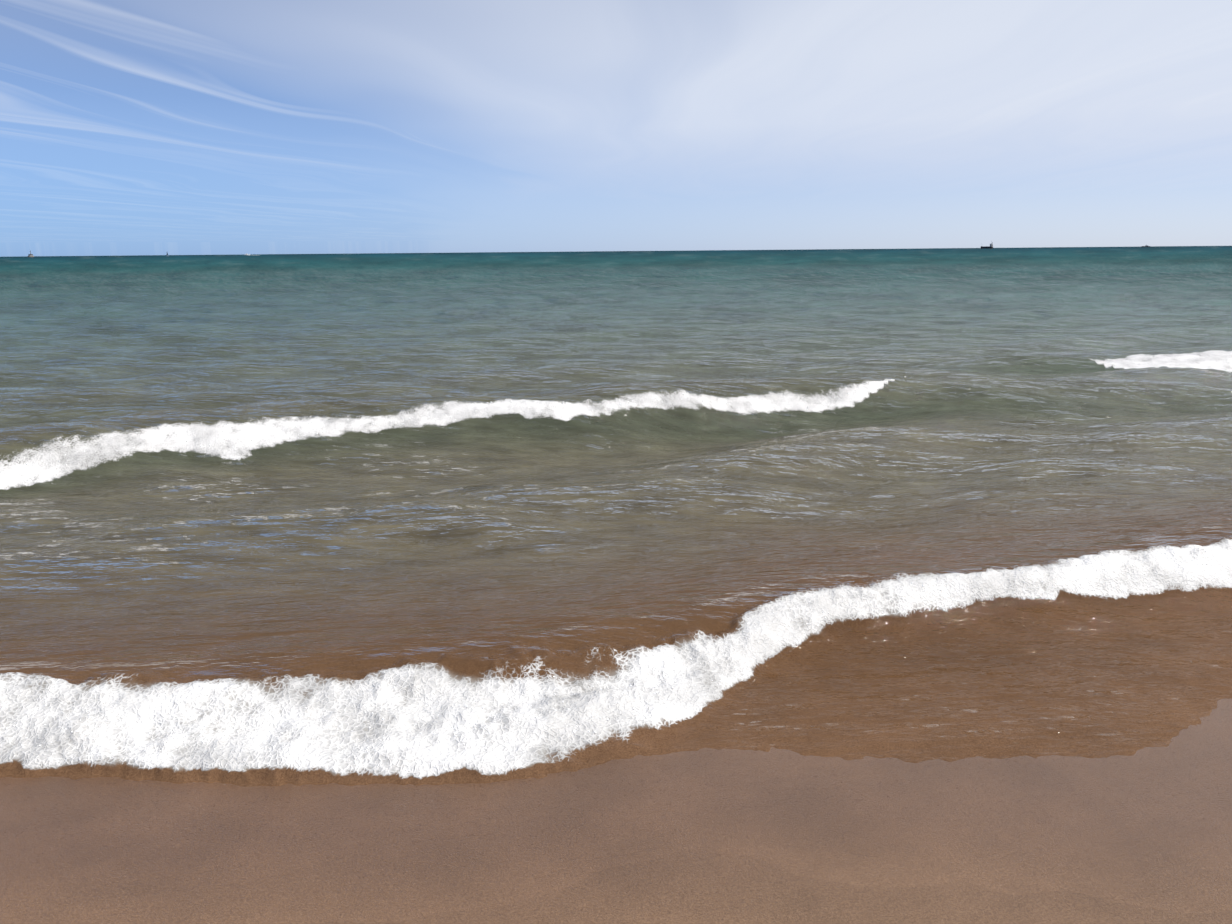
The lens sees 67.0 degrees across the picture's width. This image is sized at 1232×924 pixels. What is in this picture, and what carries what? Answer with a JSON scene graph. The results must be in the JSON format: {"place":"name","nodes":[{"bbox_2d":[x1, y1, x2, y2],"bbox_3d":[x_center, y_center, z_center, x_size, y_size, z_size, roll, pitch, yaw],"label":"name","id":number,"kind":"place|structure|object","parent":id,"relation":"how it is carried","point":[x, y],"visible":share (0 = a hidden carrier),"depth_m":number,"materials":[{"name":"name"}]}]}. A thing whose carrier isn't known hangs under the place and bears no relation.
{"place":"outdoors","nodes":[
{"label":"outdoors","id":0,"kind":"place"},
{"bbox_2d":[0,246,1231,786],"bbox_3d":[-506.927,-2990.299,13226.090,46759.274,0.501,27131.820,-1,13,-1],"label":"sea","id":1,"kind":"structure","parent":0,"point":[1050,414],"depth_m":6.58,"materials":[{"name":"teal liquid"}]},
{"bbox_2d":[0,365,1227,761],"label":"foam spray","id":2,"kind":"object","parent":1,"relation":"on","point":[476,701],"visible":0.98,"depth_m":3.56,"materials":[{"name":"white liquid"}]},
{"bbox_2d":[981,244,992,248],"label":"ship","id":3,"kind":"object","parent":1,"relation":"on","point":[987,247],"visible":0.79,"depth_m":2717.74,"materials":[{"name":"grey paint"}]},
{"bbox_2d":[0,698,1231,923],"bbox_3d":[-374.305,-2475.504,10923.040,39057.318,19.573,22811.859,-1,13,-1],"label":"beach sand","id":4,"kind":"structure","parent":0,"point":[776,836],"depth_m":2.75,"materials":[{"name":"brown sand"}]},
{"bbox_2d":[0,0,1231,256],"label":"sky","id":5,"kind":"structure","parent":0,"point":[128,127],"materials":[{"name":"blue"}]}
]}

